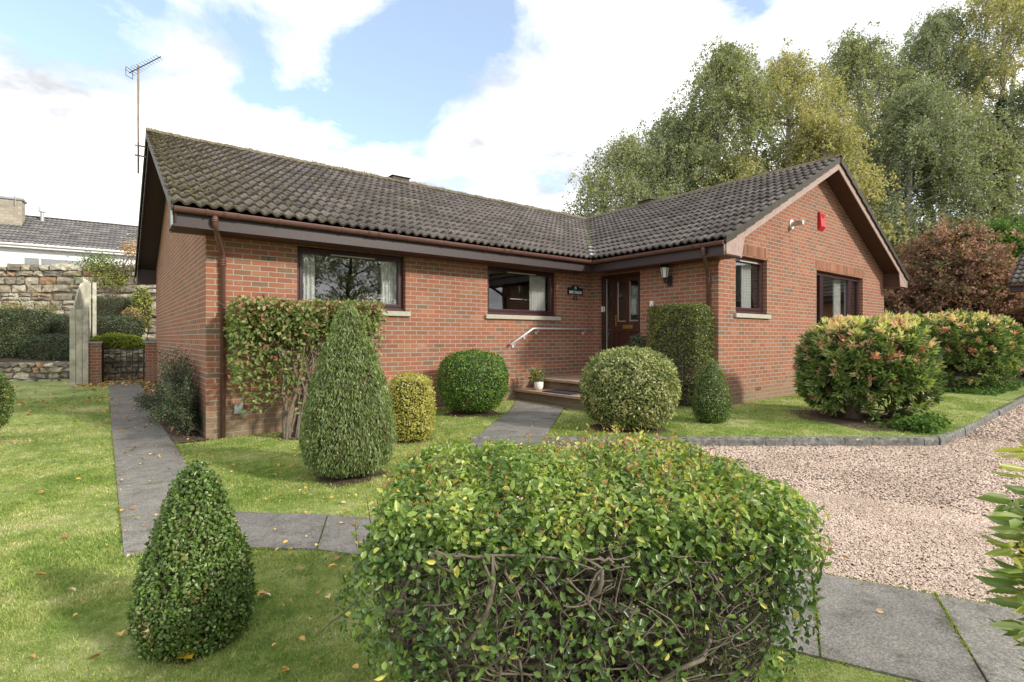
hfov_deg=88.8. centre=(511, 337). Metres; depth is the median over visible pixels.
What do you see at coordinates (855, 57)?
birch tree
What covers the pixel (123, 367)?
retaining wall
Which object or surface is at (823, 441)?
kerb
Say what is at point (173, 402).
wall cotoneaster
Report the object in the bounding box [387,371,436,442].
golden bush
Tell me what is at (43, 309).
climbing plant
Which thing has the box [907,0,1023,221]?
birch tree
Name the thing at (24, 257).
window
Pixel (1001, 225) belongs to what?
leafy tree
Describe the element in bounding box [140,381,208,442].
soil bed
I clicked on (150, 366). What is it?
gate pillar
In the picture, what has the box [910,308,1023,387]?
pieris bush
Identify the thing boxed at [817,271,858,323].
window
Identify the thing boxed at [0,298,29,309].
climbing plant
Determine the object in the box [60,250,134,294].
climbing plant
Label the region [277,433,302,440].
soil patch
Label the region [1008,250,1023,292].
neighbour bungalow
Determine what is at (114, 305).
clipped mound
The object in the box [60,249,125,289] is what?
climbing plant
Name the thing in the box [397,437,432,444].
soil patch
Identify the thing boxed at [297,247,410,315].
window
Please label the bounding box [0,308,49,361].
clipped hedge
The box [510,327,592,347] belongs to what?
handrail
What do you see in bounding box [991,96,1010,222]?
ivy trunk
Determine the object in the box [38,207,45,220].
steel flue
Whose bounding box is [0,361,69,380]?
retaining wall
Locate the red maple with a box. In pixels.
[884,213,1023,375]
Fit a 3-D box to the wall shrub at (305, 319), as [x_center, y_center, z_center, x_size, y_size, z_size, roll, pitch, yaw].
[-2.798,0.394,7.423,2.612,1.968,0.878,0,0,-38]
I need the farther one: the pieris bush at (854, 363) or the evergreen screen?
the evergreen screen
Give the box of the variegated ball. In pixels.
[577,345,681,430]
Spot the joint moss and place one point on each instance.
(934, 593)
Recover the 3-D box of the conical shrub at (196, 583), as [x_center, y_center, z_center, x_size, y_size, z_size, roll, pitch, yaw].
[-1.457,0.994,2.406,0.525,0.866,0.531,0,0,-38]
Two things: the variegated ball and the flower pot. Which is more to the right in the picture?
the variegated ball
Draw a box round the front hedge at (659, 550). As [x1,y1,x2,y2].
[334,422,835,681]
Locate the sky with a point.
(501, 99)
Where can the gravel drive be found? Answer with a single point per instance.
(928, 458)
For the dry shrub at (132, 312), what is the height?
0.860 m
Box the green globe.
[436,349,509,412]
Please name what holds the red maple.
on the ground
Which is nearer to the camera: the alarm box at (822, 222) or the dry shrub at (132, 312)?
the alarm box at (822, 222)
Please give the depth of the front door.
11.00 m
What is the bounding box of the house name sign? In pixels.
[567,285,582,294]
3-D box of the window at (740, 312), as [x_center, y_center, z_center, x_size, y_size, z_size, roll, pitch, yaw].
[4.541,-0.952,9.999,1.323,1.155,0.210,0,0,-38]
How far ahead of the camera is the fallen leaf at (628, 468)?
1.97 m
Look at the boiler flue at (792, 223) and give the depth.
10.85 m
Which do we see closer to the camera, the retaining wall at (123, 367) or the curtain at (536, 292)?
the curtain at (536, 292)
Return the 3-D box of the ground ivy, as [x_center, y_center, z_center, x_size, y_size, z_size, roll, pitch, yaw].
[5.558,1.173,7.418,0.994,0.253,0.968,0,0,-38]
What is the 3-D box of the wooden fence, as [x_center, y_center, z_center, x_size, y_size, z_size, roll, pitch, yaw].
[-11.426,-0.240,13.972,0.348,2.780,3.505,0,0,-36]
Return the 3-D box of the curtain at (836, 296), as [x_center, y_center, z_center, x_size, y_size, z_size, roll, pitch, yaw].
[8.091,-0.550,13.043,0.420,1.840,0.048,0,0,-38]
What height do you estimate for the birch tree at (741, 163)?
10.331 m
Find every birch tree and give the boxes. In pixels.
[557,129,688,217]
[610,101,735,205]
[616,35,800,203]
[703,151,766,186]
[723,37,892,237]
[773,99,932,310]
[777,20,936,192]
[850,1,1023,224]
[852,70,1009,310]
[852,143,921,256]
[889,94,1023,301]
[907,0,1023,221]
[947,77,1023,227]
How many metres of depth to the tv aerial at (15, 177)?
32.22 m
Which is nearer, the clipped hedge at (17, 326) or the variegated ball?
the variegated ball
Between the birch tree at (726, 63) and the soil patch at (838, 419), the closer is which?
the soil patch at (838, 419)
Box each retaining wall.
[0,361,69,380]
[101,349,142,378]
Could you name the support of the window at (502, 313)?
in the brick bungalow at (222, 223)
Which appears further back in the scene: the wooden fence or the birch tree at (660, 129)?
the birch tree at (660, 129)
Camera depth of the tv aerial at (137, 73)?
9.93 m
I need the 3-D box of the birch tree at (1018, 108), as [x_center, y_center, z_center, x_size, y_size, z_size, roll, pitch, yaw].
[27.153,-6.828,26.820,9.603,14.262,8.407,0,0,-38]
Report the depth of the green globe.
8.26 m
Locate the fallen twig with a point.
(351, 605)
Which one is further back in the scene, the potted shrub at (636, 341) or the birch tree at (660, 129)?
the birch tree at (660, 129)
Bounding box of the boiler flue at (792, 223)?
[789,219,803,228]
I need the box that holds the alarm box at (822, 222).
[818,212,826,230]
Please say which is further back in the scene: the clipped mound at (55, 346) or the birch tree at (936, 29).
the birch tree at (936, 29)
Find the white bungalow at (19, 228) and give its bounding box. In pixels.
[0,196,137,271]
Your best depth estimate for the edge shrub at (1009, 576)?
1.39 m
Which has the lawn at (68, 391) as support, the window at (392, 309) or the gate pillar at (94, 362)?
the gate pillar at (94, 362)
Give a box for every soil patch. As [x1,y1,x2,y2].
[153,630,232,664]
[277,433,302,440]
[314,469,389,486]
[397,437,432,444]
[444,409,503,416]
[463,620,705,681]
[589,424,670,433]
[785,410,909,431]
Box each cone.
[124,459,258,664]
[299,296,397,478]
[690,357,732,422]
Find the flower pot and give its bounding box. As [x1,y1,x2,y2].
[523,366,544,389]
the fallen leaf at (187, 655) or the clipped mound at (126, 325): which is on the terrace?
the clipped mound at (126, 325)
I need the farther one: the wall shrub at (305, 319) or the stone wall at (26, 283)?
the stone wall at (26, 283)
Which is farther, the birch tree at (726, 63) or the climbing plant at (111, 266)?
the birch tree at (726, 63)
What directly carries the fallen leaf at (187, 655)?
on the lawn at (68, 391)
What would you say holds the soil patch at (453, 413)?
on the lawn at (68, 391)
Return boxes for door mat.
[542,389,581,394]
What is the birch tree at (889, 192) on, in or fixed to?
on the hillside
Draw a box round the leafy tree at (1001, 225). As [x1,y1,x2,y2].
[943,209,1023,368]
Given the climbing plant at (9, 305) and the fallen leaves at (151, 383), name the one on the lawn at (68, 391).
the fallen leaves at (151, 383)
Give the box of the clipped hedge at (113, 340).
[89,331,146,349]
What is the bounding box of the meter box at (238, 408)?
[234,402,242,413]
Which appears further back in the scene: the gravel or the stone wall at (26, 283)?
the stone wall at (26, 283)
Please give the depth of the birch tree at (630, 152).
24.01 m
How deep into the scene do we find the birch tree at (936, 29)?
30.31 m
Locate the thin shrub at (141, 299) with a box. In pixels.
[129,286,154,334]
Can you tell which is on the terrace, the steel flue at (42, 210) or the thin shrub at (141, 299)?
the thin shrub at (141, 299)
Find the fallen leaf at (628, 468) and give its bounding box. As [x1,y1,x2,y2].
[625,461,643,472]
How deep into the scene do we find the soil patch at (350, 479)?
5.01 m
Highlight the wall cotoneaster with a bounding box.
[128,346,202,435]
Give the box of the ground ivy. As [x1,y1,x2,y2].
[860,411,952,434]
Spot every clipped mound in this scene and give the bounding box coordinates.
[17,333,92,360]
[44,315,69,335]
[91,294,151,319]
[91,314,144,337]
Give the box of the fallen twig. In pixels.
[317,594,360,635]
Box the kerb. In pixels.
[471,395,1023,446]
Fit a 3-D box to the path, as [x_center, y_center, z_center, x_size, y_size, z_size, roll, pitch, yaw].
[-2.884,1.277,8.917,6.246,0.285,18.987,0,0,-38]
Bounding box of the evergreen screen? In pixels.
[902,308,976,375]
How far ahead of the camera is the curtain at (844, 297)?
13.29 m
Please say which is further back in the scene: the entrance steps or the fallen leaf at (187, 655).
the entrance steps
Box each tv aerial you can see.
[2,176,16,205]
[125,55,160,173]
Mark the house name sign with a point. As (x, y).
(574, 290)
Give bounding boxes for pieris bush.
[790,309,947,419]
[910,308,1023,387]
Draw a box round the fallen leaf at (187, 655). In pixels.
[176,649,194,658]
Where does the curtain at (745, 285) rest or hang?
hanging from the brick bungalow at (222, 223)
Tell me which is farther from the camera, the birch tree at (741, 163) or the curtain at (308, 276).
the birch tree at (741, 163)
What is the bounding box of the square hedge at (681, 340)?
[645,301,715,406]
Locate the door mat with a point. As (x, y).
(566, 392)
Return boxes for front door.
[614,275,639,348]
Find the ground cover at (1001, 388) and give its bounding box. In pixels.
[944,377,1023,395]
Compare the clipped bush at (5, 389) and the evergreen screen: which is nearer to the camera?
the clipped bush at (5, 389)
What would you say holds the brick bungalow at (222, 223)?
on the ground
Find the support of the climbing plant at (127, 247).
attached to the stone wall at (26, 283)
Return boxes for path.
[108,379,1023,681]
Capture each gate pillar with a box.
[88,342,101,384]
[144,342,155,381]
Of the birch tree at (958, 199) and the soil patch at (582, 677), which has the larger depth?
the birch tree at (958, 199)
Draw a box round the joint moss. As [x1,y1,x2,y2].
[108,379,1012,681]
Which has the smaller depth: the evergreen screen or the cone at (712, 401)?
the cone at (712, 401)
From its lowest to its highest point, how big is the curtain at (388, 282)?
0.860 m
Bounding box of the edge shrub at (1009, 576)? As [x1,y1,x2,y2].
[971,440,1023,671]
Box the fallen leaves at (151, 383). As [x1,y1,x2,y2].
[7,377,883,677]
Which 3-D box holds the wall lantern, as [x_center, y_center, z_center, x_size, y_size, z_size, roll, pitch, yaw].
[2.920,-1.220,9.930,0.279,0.460,0.191,0,0,-38]
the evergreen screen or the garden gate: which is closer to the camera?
the garden gate
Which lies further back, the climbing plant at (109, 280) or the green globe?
the climbing plant at (109, 280)
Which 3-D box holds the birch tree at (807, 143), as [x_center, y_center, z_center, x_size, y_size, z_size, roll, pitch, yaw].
[14.931,-4.823,24.101,8.134,12.669,7.520,0,0,-38]
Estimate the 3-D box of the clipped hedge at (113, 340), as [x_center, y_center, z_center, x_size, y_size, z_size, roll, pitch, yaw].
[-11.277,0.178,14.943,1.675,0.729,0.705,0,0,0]
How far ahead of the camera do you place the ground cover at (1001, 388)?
11.74 m
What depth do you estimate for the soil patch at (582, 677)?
2.13 m
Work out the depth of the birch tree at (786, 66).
26.90 m
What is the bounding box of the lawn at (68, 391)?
[0,379,1023,681]
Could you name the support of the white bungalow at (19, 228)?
on the terrace
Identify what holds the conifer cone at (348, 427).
on the soil patch at (350, 479)
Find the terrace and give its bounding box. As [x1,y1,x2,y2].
[0,339,155,361]
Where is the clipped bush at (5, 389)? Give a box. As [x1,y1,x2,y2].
[0,372,16,429]
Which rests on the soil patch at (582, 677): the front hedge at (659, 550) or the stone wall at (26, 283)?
the front hedge at (659, 550)
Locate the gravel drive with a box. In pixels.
[508,374,1023,604]
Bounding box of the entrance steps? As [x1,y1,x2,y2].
[513,375,682,410]
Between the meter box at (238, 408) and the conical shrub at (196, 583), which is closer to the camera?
the conical shrub at (196, 583)
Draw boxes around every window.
[23,256,94,271]
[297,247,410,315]
[485,266,560,320]
[734,257,770,318]
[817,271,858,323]
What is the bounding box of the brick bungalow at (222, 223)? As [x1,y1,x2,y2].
[134,127,908,439]
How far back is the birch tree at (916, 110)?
24.78 m
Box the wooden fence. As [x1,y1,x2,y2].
[70,277,95,385]
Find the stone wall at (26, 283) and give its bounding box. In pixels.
[0,263,155,339]
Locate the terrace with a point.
(31, 360)
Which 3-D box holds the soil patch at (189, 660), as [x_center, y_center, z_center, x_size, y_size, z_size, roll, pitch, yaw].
[-1.442,1.359,2.392,0.422,0.013,0.415,0,0,-38]
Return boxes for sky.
[0,0,1023,299]
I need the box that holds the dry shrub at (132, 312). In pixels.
[120,307,145,325]
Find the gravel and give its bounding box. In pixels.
[505,403,1023,608]
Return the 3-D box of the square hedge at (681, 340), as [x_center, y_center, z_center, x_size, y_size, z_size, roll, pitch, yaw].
[3.047,0.326,9.505,1.002,2.006,1.358,0,0,-33]
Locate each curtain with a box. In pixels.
[302,254,314,300]
[381,261,395,303]
[529,275,544,310]
[740,262,750,307]
[832,278,839,318]
[844,280,845,315]
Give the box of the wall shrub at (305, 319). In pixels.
[209,294,400,439]
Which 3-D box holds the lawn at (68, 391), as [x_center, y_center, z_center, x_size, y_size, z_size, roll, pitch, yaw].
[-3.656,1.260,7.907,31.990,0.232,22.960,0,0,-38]
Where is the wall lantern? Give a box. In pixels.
[659,265,672,285]
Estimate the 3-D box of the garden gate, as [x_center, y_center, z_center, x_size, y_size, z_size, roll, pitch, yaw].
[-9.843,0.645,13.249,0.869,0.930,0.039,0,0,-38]
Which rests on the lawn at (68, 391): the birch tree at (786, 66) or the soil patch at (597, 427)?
the soil patch at (597, 427)
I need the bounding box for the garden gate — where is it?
[102,345,144,381]
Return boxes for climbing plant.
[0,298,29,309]
[18,295,64,315]
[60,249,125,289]
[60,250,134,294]
[64,269,132,296]
[115,233,136,274]
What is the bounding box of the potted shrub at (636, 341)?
[626,332,647,348]

